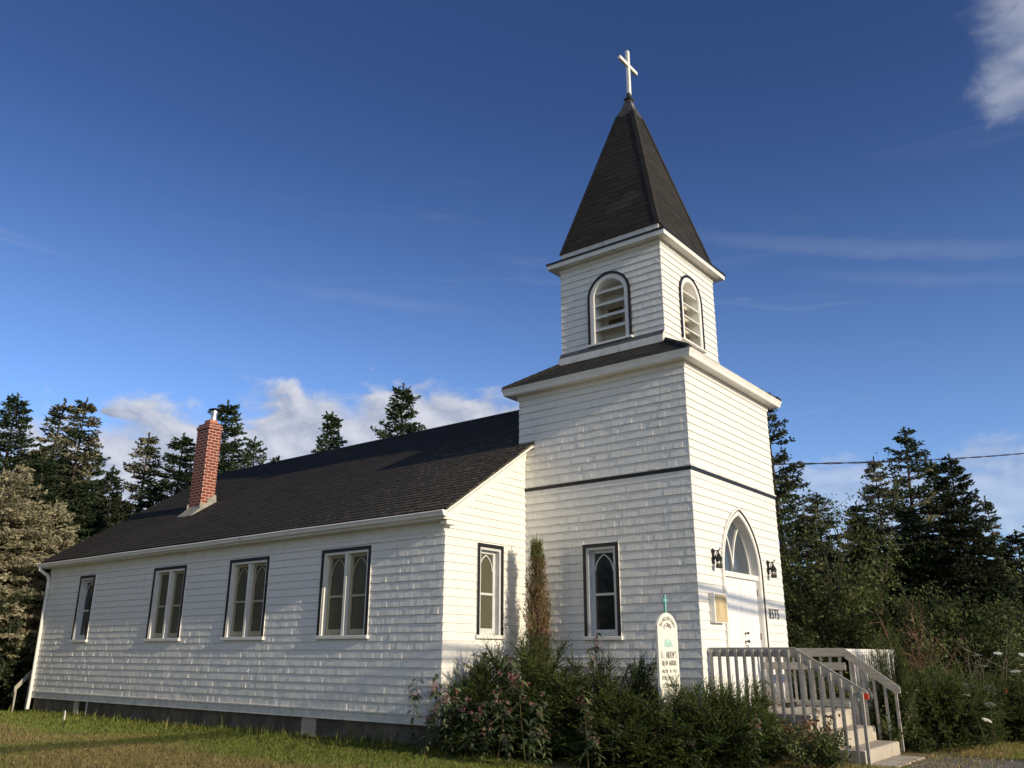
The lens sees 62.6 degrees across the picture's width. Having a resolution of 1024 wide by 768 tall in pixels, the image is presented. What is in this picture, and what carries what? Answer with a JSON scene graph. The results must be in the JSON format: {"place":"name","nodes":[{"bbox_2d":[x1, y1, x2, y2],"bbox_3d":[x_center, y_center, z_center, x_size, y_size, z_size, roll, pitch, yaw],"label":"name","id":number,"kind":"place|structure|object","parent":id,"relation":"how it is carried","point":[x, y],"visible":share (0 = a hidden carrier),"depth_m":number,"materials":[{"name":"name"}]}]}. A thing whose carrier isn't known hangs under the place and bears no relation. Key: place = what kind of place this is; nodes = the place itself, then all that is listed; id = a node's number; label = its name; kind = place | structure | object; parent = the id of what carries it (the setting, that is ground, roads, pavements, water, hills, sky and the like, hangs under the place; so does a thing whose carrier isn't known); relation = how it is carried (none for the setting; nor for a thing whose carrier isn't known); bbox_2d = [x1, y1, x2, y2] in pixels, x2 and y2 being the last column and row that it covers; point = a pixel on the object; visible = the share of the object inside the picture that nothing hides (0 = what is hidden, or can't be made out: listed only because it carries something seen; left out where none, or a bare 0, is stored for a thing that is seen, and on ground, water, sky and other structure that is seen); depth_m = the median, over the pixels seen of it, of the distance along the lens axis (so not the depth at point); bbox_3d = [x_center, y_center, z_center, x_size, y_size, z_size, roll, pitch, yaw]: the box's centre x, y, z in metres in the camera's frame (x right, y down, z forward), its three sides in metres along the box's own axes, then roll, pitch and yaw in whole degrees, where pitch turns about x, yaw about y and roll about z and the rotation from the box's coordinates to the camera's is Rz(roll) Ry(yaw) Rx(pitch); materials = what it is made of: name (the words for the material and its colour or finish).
{"place":"outdoors","nodes":[
{"label":"outdoors","id":0,"kind":"place"},
{"bbox_2d":[0,701,1023,767],"bbox_3d":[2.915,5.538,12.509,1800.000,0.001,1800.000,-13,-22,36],"label":"ground","id":1,"kind":"structure","parent":0,"point":[560,762],"depth_m":12.65,"materials":[{"name":"green plant"}]},
{"bbox_2d":[0,611,33,710],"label":"elder bush","id":2,"kind":"object","parent":1,"relation":"on","point":[20,698],"visible":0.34,"depth_m":21.86,"materials":[{"name":"green plant"}]},
{"bbox_2d":[0,584,42,679],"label":"elder bush","id":3,"kind":"object","parent":1,"relation":"on","point":[16,599],"visible":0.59,"depth_m":21.57,"materials":[{"name":"leaves"},{"name":"bark"}]},
{"bbox_2d":[11,669,31,711],"bbox_3d":[-12.219,7.433,21.900,0.080,2.050,1.220,-13,-22,36],"label":"back step railing","id":4,"kind":"object","parent":1,"relation":"on","point":[22,680],"visible":0.35,"depth_m":21.45,"materials":[{"name":"grey wood"}]},
{"bbox_2d":[0,392,44,515],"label":"spruce tree","id":5,"kind":"object","parent":1,"relation":"on","point":[18,408],"visible":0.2,"depth_m":27.46,"materials":[{"name":"green plant"}]},
{"bbox_2d":[0,489,44,629],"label":"spruce tree","id":6,"kind":"object","parent":1,"relation":"on","point":[17,614],"visible":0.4,"depth_m":22.16,"materials":[{"name":"green plant"}]},
{"bbox_2d":[9,444,58,526],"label":"spruce tree","id":7,"kind":"object","parent":1,"relation":"on","point":[39,452],"visible":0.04,"depth_m":26.08,"materials":[{"name":"green plant"}]},
{"bbox_2d":[0,464,68,657],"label":"spruce tree","id":8,"kind":"object","parent":1,"relation":"on","point":[18,514],"visible":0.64,"depth_m":22.78,"materials":[{"name":"green plant"}]},
{"bbox_2d":[0,453,79,707],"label":"spruce tree","id":9,"kind":"object","parent":1,"relation":"on","point":[47,465],"visible":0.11,"depth_m":24.87,"materials":[{"name":"green plant"}]},
{"bbox_2d":[6,397,80,700],"bbox_3d":[-16.252,5.220,28.447,3.921,10.241,3.874,13,-22,-34],"label":"spruce tree","id":10,"kind":"object","parent":1,"relation":"on","point":[55,414],"visible":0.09,"depth_m":29.90,"materials":[{"name":"green plant"}]},
{"bbox_2d":[0,499,87,709],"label":"spruce tree","id":11,"kind":"object","parent":1,"relation":"on","point":[64,533],"visible":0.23,"depth_m":23.43,"materials":[{"name":"green plant"}]},
{"bbox_2d":[14,478,110,675],"bbox_3d":[-12.920,6.002,24.843,4.487,6.568,4.092,3,-18,-9],"label":"spruce tree","id":12,"kind":"object","parent":1,"relation":"on","point":[84,533],"visible":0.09,"depth_m":25.35,"materials":[{"name":"green plant"}]},
{"bbox_2d":[20,397,113,705],"bbox_3d":[-14.058,4.822,25.736,3.956,9.353,3.659,-2,-18,7],"label":"spruce tree","id":13,"kind":"object","parent":1,"relation":"on","point":[88,441],"visible":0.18,"depth_m":26.57,"materials":[{"name":"green plant"}]},
{"bbox_2d":[62,448,123,523],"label":"spruce tree","id":14,"kind":"object","parent":1,"relation":"on","point":[98,472],"visible":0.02,"depth_m":27.86,"materials":[{"name":"green plant"}]},
{"bbox_2d":[86,464,125,530],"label":"spruce tree","id":15,"kind":"object","parent":1,"relation":"on","point":[111,479],"visible":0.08,"depth_m":26.19,"materials":[{"name":"green plant"}]},
{"bbox_2d":[109,494,134,524],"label":"spruce tree","id":16,"kind":"object","parent":1,"relation":"on","point":[126,506],"visible":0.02,"depth_m":28.93,"materials":[{"name":"green plant"}]},
{"bbox_2d":[120,432,165,514],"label":"spruce tree","id":17,"kind":"object","parent":1,"relation":"on","point":[141,467],"visible":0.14,"depth_m":31.38,"materials":[{"name":"green plant"}]},
{"bbox_2d":[132,432,195,515],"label":"fir tree","id":18,"kind":"object","parent":1,"relation":"on","point":[165,485],"visible":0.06,"depth_m":30.62,"materials":[{"name":"green plant"}]},
{"bbox_2d":[172,399,257,491],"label":"fir tree","id":19,"kind":"object","parent":1,"relation":"on","point":[232,449],"visible":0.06,"depth_m":30.33,"materials":[{"name":"green plant"}]},
{"bbox_2d":[238,435,268,467],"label":"fir tree","id":20,"kind":"object","parent":1,"relation":"on","point":[253,444],"visible":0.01,"depth_m":33.77,"materials":[{"name":"green plant"}]},
{"bbox_2d":[311,411,347,452],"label":"fir tree","id":21,"kind":"object","parent":1,"relation":"on","point":[333,425],"visible":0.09,"depth_m":35.54,"materials":[{"name":"green plant"}]},
{"bbox_2d":[370,382,426,438],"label":"fir tree","id":22,"kind":"object","parent":1,"relation":"on","point":[397,410],"visible":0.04,"depth_m":33.37,"materials":[{"name":"green plant"}]},
{"bbox_2d":[25,50,793,750],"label":"church","id":23,"kind":"structure","parent":1,"relation":"on","point":[617,462],"depth_m":15.59,"materials":[{"name":"white paint"}]},
{"bbox_2d":[69,575,96,641],"bbox_3d":[-10.392,5.475,20.555,0.795,1.578,0.182,-13,-22,36],"label":"window","id":24,"kind":"structure","parent":23,"relation":"in","point":[85,596],"depth_m":20.63,"materials":[{"name":"white paint"}]},
{"bbox_2d":[144,565,187,641],"bbox_3d":[-7.490,4.791,18.395,1.350,1.578,0.182,-13,-22,36],"label":"window","id":25,"kind":"structure","parent":23,"relation":"in","point":[164,623],"depth_m":18.48,"materials":[{"name":"white paint"}]},
{"bbox_2d":[221,556,270,640],"bbox_3d":[-5.220,4.255,16.705,1.350,1.578,0.182,-13,-22,36],"label":"window","id":26,"kind":"structure","parent":23,"relation":"in","point":[247,589],"depth_m":16.78,"materials":[{"name":"white paint"}]},
{"bbox_2d":[314,545,372,638],"bbox_3d":[-2.952,3.720,15.017,1.365,1.578,0.182,-13,-22,36],"label":"window","id":27,"kind":"structure","parent":23,"relation":"in","point":[345,576],"depth_m":15.08,"materials":[{"name":"white paint"}]},
{"bbox_2d":[474,542,504,638],"bbox_3d":[-0.417,3.558,14.495,0.182,1.578,0.755,-13,-22,36],"label":"window","id":28,"kind":"structure","parent":23,"relation":"in","point":[490,558],"depth_m":14.56,"materials":[{"name":"white paint"}]},
{"bbox_2d":[582,542,622,639],"bbox_3d":[1.551,3.516,14.316,0.767,1.598,0.182,-13,-22,36],"label":"window","id":29,"kind":"structure","parent":23,"relation":"in","point":[601,571],"depth_m":14.35,"materials":[{"name":"white paint"}]},
{"bbox_2d":[711,547,722,567],"bbox_3d":[3.364,2.845,13.806,0.159,0.332,0.128,-13,-22,36],"label":"wall lantern","id":30,"kind":"object","parent":23,"relation":"attached to","point":[718,557],"depth_m":13.80,"materials":[{"name":"black metal"}]},
{"bbox_2d":[708,592,727,623],"bbox_3d":[3.325,3.604,13.557,0.112,0.465,0.455,-13,-22,36],"label":"notice box","id":31,"kind":"object","parent":23,"relation":"attached to","point":[718,607],"visible":1,"depth_m":13.45,"materials":[{"name":"white paint"}]},
{"bbox_2d":[725,576,744,698],"bbox_3d":[3.712,4.278,14.120,0.045,2.041,0.732,-13,-22,36],"label":"door","id":32,"kind":"structure","parent":23,"relation":"in","point":[732,584],"depth_m":14.26,"materials":[{"name":"paint"}]},
{"bbox_2d":[720,507,769,698],"bbox_3d":[3.937,3.805,14.579,0.266,3.326,1.744,-13,-22,36],"label":"doorway","id":33,"kind":"structure","parent":23,"relation":"in","point":[740,553],"depth_m":15.09,"materials":[{"name":"white paint"}]},
{"bbox_2d":[739,579,761,700],"bbox_3d":[4.197,4.449,14.651,0.123,2.041,0.732,-13,-22,36],"label":"door","id":34,"kind":"structure","parent":23,"relation":"in","point":[748,593],"depth_m":14.73,"materials":[{"name":"paint"}]},
{"bbox_2d":[772,453,1023,464],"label":"service cable","id":35,"kind":"object","parent":23,"relation":"attached to","point":[887,461],"visible":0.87,"depth_m":20.80,"materials":[{"name":"rubber"}]},
{"bbox_2d":[404,678,423,750],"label":"balsam plant","id":36,"kind":"object","parent":1,"relation":"on","point":[415,697],"visible":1,"depth_m":12.95,"materials":[{"name":"green plant"}]},
{"bbox_2d":[420,702,442,756],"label":"balsam plant","id":37,"kind":"object","parent":1,"relation":"on","point":[431,722],"visible":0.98,"depth_m":12.45,"materials":[{"name":"green plant"}]},
{"bbox_2d":[424,672,445,748],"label":"balsam plant","id":38,"kind":"object","parent":1,"relation":"on","point":[433,692],"visible":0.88,"depth_m":12.83,"materials":[{"name":"green plant"}]},
{"bbox_2d":[436,686,456,757],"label":"balsam plant","id":39,"kind":"object","parent":1,"relation":"on","point":[445,705],"visible":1,"depth_m":12.14,"materials":[{"name":"green plant"}]},
{"bbox_2d":[448,686,484,759],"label":"balsam plant","id":40,"kind":"object","parent":1,"relation":"on","point":[462,714],"visible":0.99,"depth_m":12.01,"materials":[{"name":"green plant"}]},
{"bbox_2d":[455,702,485,757],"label":"balsam plant","id":41,"kind":"object","parent":1,"relation":"on","point":[475,718],"visible":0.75,"depth_m":12.10,"materials":[{"name":"green plant"}]},
{"bbox_2d":[428,651,529,757],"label":"juniper bush","id":42,"kind":"object","parent":1,"relation":"on","point":[462,729],"visible":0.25,"depth_m":12.88,"materials":[{"name":"green plant"}]},
{"bbox_2d":[476,701,493,762],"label":"balsam plant","id":43,"kind":"object","parent":1,"relation":"on","point":[484,717],"visible":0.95,"depth_m":11.77,"materials":[{"name":"green plant"}]},
{"bbox_2d":[477,721,494,763],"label":"balsam plant","id":44,"kind":"object","parent":1,"relation":"on","point":[485,737],"visible":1,"depth_m":11.60,"materials":[{"name":"green plant"}]},
{"bbox_2d":[483,689,516,760],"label":"balsam plant","id":45,"kind":"object","parent":1,"relation":"on","point":[497,714],"visible":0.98,"depth_m":11.67,"materials":[{"name":"green plant"}]},
{"bbox_2d":[489,655,522,761],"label":"balsam plant","id":46,"kind":"object","parent":1,"relation":"on","point":[513,663],"visible":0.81,"depth_m":12.16,"materials":[{"name":"green plant"}]},
{"bbox_2d":[507,667,532,762],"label":"balsam plant","id":47,"kind":"object","parent":1,"relation":"on","point":[520,694],"visible":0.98,"depth_m":11.89,"materials":[{"name":"green plant"}]},
{"bbox_2d":[441,615,602,762],"bbox_3d":[0.257,4.737,13.177,2.628,2.187,2.683,-13,-22,36],"label":"juniper bush","id":48,"kind":"object","parent":1,"relation":"on","point":[525,667],"visible":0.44,"depth_m":12.69,"materials":[{"name":"green plant"}]},
{"bbox_2d":[526,726,539,763],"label":"balsam plant","id":49,"kind":"object","parent":1,"relation":"on","point":[533,741],"visible":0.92,"depth_m":11.12,"materials":[{"name":"green plant"}]},
{"bbox_2d":[519,690,551,766],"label":"balsam plant","id":50,"kind":"object","parent":1,"relation":"on","point":[540,711],"visible":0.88,"depth_m":11.30,"materials":[{"name":"green plant"}]},
{"bbox_2d":[517,533,556,699],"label":"cedar shrub","id":51,"kind":"object","parent":1,"relation":"on","point":[537,606],"visible":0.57,"depth_m":14.47,"materials":[{"name":"green plant"}]},
{"bbox_2d":[534,723,552,766],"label":"balsam plant","id":52,"kind":"object","parent":1,"relation":"on","point":[543,735],"visible":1,"depth_m":10.99,"materials":[{"name":"green plant"}]},
{"bbox_2d":[573,686,598,767],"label":"balsam plant","id":53,"kind":"object","parent":1,"relation":"on","point":[582,706],"visible":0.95,"depth_m":11.30,"materials":[{"name":"green plant"}]},
{"bbox_2d":[583,730,605,767],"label":"balsam plant","id":54,"kind":"object","parent":1,"relation":"on","point":[596,743],"visible":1,"depth_m":10.85,"materials":[{"name":"green plant"}]},
{"bbox_2d":[514,637,682,767],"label":"juniper bush","id":55,"kind":"object","parent":1,"relation":"on","point":[559,742],"visible":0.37,"depth_m":12.13,"materials":[{"name":"green plant"}]},
{"bbox_2d":[564,680,709,767],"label":"juniper bush","id":56,"kind":"object","parent":1,"relation":"on","point":[607,746],"visible":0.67,"depth_m":11.20,"materials":[{"name":"green plant"}]},
{"bbox_2d":[655,595,679,763],"bbox_3d":[2.212,4.187,12.040,0.104,2.285,0.600,-13,-22,36],"label":"church sign","id":57,"kind":"object","parent":1,"relation":"on","point":[667,653],"visible":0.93,"depth_m":12.08,"materials":[{"name":"paint"}]},
{"bbox_2d":[605,666,795,767],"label":"juniper bush","id":58,"kind":"object","parent":1,"relation":"on","point":[709,740],"visible":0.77,"depth_m":11.17,"materials":[{"name":"green plant"}]},
{"bbox_2d":[710,665,795,767],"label":"juniper bush","id":59,"kind":"object","parent":1,"relation":"on","point":[766,705],"visible":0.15,"depth_m":11.76,"materials":[{"name":"green plant"}]},
{"bbox_2d":[747,714,764,767],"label":"balsam plant","id":60,"kind":"object","parent":1,"relation":"on","point":[757,729],"visible":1,"depth_m":10.67,"materials":[{"name":"green plant"}]},
{"bbox_2d":[709,647,871,767],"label":"stair railing","id":61,"kind":"object","parent":1,"relation":"on","point":[831,676],"visible":0.73,"depth_m":12.12,"materials":[{"name":"grey wood"}]},
{"bbox_2d":[774,708,839,762],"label":"dry weed bush","id":62,"kind":"object","parent":1,"relation":"on","point":[805,726],"visible":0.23,"depth_m":11.66,"materials":[{"name":"brown plant"}]},
{"bbox_2d":[763,719,855,767],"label":"rose bush","id":63,"kind":"object","parent":1,"relation":"on","point":[828,752],"visible":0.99,"depth_m":10.81,"materials":[{"name":"green plant"}]},
{"bbox_2d":[767,408,852,690],"bbox_3d":[6.973,4.242,21.749,3.420,8.115,3.364,8,-19,-24],"label":"spruce tree","id":64,"kind":"object","parent":1,"relation":"on","point":[784,482],"visible":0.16,"depth_m":21.74,"materials":[{"name":"green plant"}]},
{"bbox_2d":[783,511,853,693],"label":"spruce tree","id":65,"kind":"object","parent":1,"relation":"on","point":[805,543],"visible":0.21,"depth_m":21.02,"materials":[{"name":"green plant"}]},
{"bbox_2d":[791,492,847,645],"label":"spruce tree","id":66,"kind":"object","parent":1,"relation":"on","point":[822,510],"visible":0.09,"depth_m":22.45,"materials":[{"name":"green plant"}]},
{"bbox_2d":[776,698,876,736],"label":"ramp deck","id":67,"kind":"structure","parent":1,"relation":"on","point":[838,699],"depth_m":16.04,"materials":[{"name":"grey wood"}]},
{"bbox_2d":[764,648,904,751],"bbox_3d":[5.225,5.121,13.800,2.182,1.520,0.076,-13,-22,36],"label":"stair railing","id":68,"kind":"object","parent":67,"relation":"attached to","point":[873,673],"visible":0.51,"depth_m":13.80,"materials":[{"name":"grey wood"}]},
{"bbox_2d":[846,649,894,724],"bbox_3d":[6.373,5.267,14.757,0.085,1.200,2.900,-13,-22,36],"label":"ramp railing","id":69,"kind":"object","parent":67,"relation":"on","point":[860,654],"visible":0.3,"depth_m":14.26,"materials":[{"name":"white paint"}]},
{"bbox_2d":[761,706,900,766],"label":"front steps","id":70,"kind":"structure","parent":1,"relation":"on","point":[880,750],"depth_m":12.48,"materials":[{"name":"concrete"}]},
{"bbox_2d":[784,729,866,764],"bbox_3d":[4.288,5.090,11.854,1.300,0.420,0.023,-13,-22,36],"label":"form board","id":71,"kind":"object","parent":70,"relation":"attached to","point":[853,760],"visible":0.18,"depth_m":11.51,"materials":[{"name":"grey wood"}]},
{"bbox_2d":[785,574,913,699],"bbox_3d":[6.123,6.037,19.177,4.189,3.304,4.201,5,-18,-14],"label":"alder shrub","id":72,"kind":"object","parent":1,"relation":"on","point":[843,617],"visible":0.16,"depth_m":18.62,"materials":[{"name":"green plant"}]},
{"bbox_2d":[776,480,949,697],"bbox_3d":[7.633,4.949,19.527,3.544,5.463,3.771,13,-22,-35],"label":"alder shrub","id":73,"kind":"object","parent":1,"relation":"on","point":[795,572],"visible":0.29,"depth_m":19.88,"materials":[{"name":"green plant"}]},
{"bbox_2d":[779,452,947,699],"bbox_3d":[7.587,4.822,19.636,4.408,5.766,5.448,1,-18,-1],"label":"alder shrub","id":74,"kind":"object","parent":1,"relation":"on","point":[842,543],"visible":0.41,"depth_m":19.19,"materials":[{"name":"green plant"}]},
{"bbox_2d":[782,511,957,661],"bbox_3d":[8.465,5.574,20.613,4.865,4.926,3.972,13,-22,-35],"label":"alder shrub","id":75,"kind":"object","parent":1,"relation":"on","point":[872,576],"visible":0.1,"depth_m":19.90,"materials":[{"name":"green plant"}]},
{"bbox_2d":[825,512,922,661],"bbox_3d":[8.862,5.586,20.764,2.994,4.961,3.215,-6,-19,17],"label":"spruce tree","id":76,"kind":"object","parent":1,"relation":"on","point":[865,526],"visible":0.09,"depth_m":21.14,"materials":[{"name":"green plant"}]},
{"bbox_2d":[836,501,933,641],"bbox_3d":[9.186,5.657,21.628,2.902,5.355,3.182,16,-23,-40],"label":"spruce tree","id":77,"kind":"object","parent":1,"relation":"on","point":[864,514],"visible":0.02,"depth_m":22.23,"materials":[{"name":"green plant"}]},
{"bbox_2d":[781,560,992,698],"bbox_3d":[7.170,5.521,18.459,3.897,3.809,5.686,10,-20,-28],"label":"alder shrub","id":78,"kind":"object","parent":1,"relation":"on","point":[859,595],"visible":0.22,"depth_m":18.24,"materials":[{"name":"green plant"}]},
{"bbox_2d":[848,680,935,751],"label":"snowberry bush","id":79,"kind":"object","parent":1,"relation":"on","point":[884,724],"visible":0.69,"depth_m":13.15,"materials":[{"name":"green plant"}]},
{"bbox_2d":[858,456,932,615],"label":"spruce tree","id":80,"kind":"object","parent":1,"relation":"on","point":[878,476],"visible":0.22,"depth_m":22.32,"materials":[{"name":"green plant"}]},
{"bbox_2d":[865,614,927,751],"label":"juniper bush","id":81,"kind":"object","parent":1,"relation":"on","point":[899,670],"visible":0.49,"depth_m":13.69,"materials":[{"name":"green plant"}]},
{"bbox_2d":[872,755,924,767],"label":"paving slab","id":82,"kind":"structure","parent":1,"relation":"on","point":[899,760],"depth_m":11.88,"materials":[{"name":"concrete"}]},
{"bbox_2d":[835,583,997,695],"bbox_3d":[8.973,5.971,18.682,3.535,2.988,3.296,-13,-22,36],"label":"alder shrub","id":83,"kind":"object","parent":1,"relation":"on","point":[907,621],"visible":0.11,"depth_m":18.01,"materials":[{"name":"green plant"}]},
{"bbox_2d":[859,595,976,678],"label":"dead shrub","id":84,"kind":"object","parent":1,"relation":"on","point":[918,664],"visible":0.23,"depth_m":16.86,"materials":[{"name":"brown plant"}]},
{"bbox_2d":[876,426,972,590],"bbox_3d":[10.986,4.836,22.747,3.583,7.608,3.525,5,-18,-16],"label":"spruce tree","id":85,"kind":"object","parent":1,"relation":"on","point":[909,492],"visible":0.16,"depth_m":23.21,"materials":[{"name":"green plant"}]},
{"bbox_2d":[840,543,1023,679],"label":"alder shrub","id":86,"kind":"object","parent":1,"relation":"on","point":[989,611],"visible":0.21,"depth_m":18.25,"materials":[{"name":"green plant"}]},
{"bbox_2d":[883,506,983,658],"bbox_3d":[10.088,5.505,20.652,3.422,5.052,3.752,4,-18,-13],"label":"spruce tree","id":87,"kind":"object","parent":1,"relation":"on","point":[903,566],"visible":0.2,"depth_m":20.76,"materials":[{"name":"green plant"}]},
{"bbox_2d":[919,460,981,590],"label":"spruce tree","id":88,"kind":"object","parent":1,"relation":"on","point":[931,474],"visible":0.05,"depth_m":24.58,"materials":[{"name":"green plant"}]},
{"bbox_2d":[903,652,1012,752],"bbox_3d":[7.241,5.355,14.029,2.545,1.740,1.886,14,-22,-36],"label":"juniper bush","id":89,"kind":"object","parent":1,"relation":"on","point":[951,718],"visible":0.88,"depth_m":13.62,"materials":[{"name":"green plant"}]},
{"bbox_2d":[903,756,1023,767],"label":"gravel drive","id":90,"kind":"structure","parent":1,"relation":"on","point":[997,760],"depth_m":11.81,"materials":[{"name":"grey gravel"}]},
{"bbox_2d":[900,754,1023,767],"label":"gravel stones","id":91,"kind":"object","parent":90,"relation":"on","point":[975,758],"visible":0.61,"depth_m":11.79,"materials":[{"name":"grey gravel"}]},
{"bbox_2d":[916,453,1023,673],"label":"spruce tree","id":92,"kind":"object","parent":1,"relation":"on","point":[962,538],"visible":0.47,"depth_m":20.15,"materials":[{"name":"green plant"}]},
{"bbox_2d":[918,574,1023,696],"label":"alder shrub","id":93,"kind":"object","parent":1,"relation":"on","point":[959,612],"visible":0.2,"depth_m":18.40,"materials":[{"name":"green plant"}]},
{"bbox_2d":[935,630,1023,698],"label":"rose bush","id":94,"kind":"object","parent":1,"relation":"on","point":[1003,667],"visible":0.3,"depth_m":16.08,"materials":[{"name":"green plant"}]},
{"bbox_2d":[941,594,1023,704],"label":"alder shrub","id":95,"kind":"object","parent":1,"relation":"on","point":[1018,661],"visible":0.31,"depth_m":16.69,"materials":[{"name":"green plant"}]},
{"bbox_2d":[962,663,1023,743],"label":"juniper bush","id":96,"kind":"object","parent":1,"relation":"on","point":[1014,713],"visible":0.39,"depth_m":14.60,"materials":[{"name":"green plant"}]},
{"bbox_2d":[977,607,1023,690],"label":"alder shrub","id":97,"kind":"object","parent":1,"relation":"on","point":[994,630],"visible":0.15,"depth_m":17.19,"materials":[{"name":"green plant"}]},
{"bbox_2d":[977,496,1023,612],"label":"spruce tree","id":98,"kind":"object","parent":1,"relation":"on","point":[990,508],"visible":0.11,"depth_m":23.88,"materials":[{"name":"green plant"}]},
{"bbox_2d":[991,529,1023,638],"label":"spruce tree","id":99,"kind":"object","parent":1,"relation":"on","point":[1015,540],"visible":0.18,"depth_m":20.83,"materials":[{"name":"green plant"}]},
{"bbox_2d":[0,0,1023,586],"label":"sky","id":100,"kind":"structure","parent":0,"point":[289,212],"materials":[{"name":"blue"}]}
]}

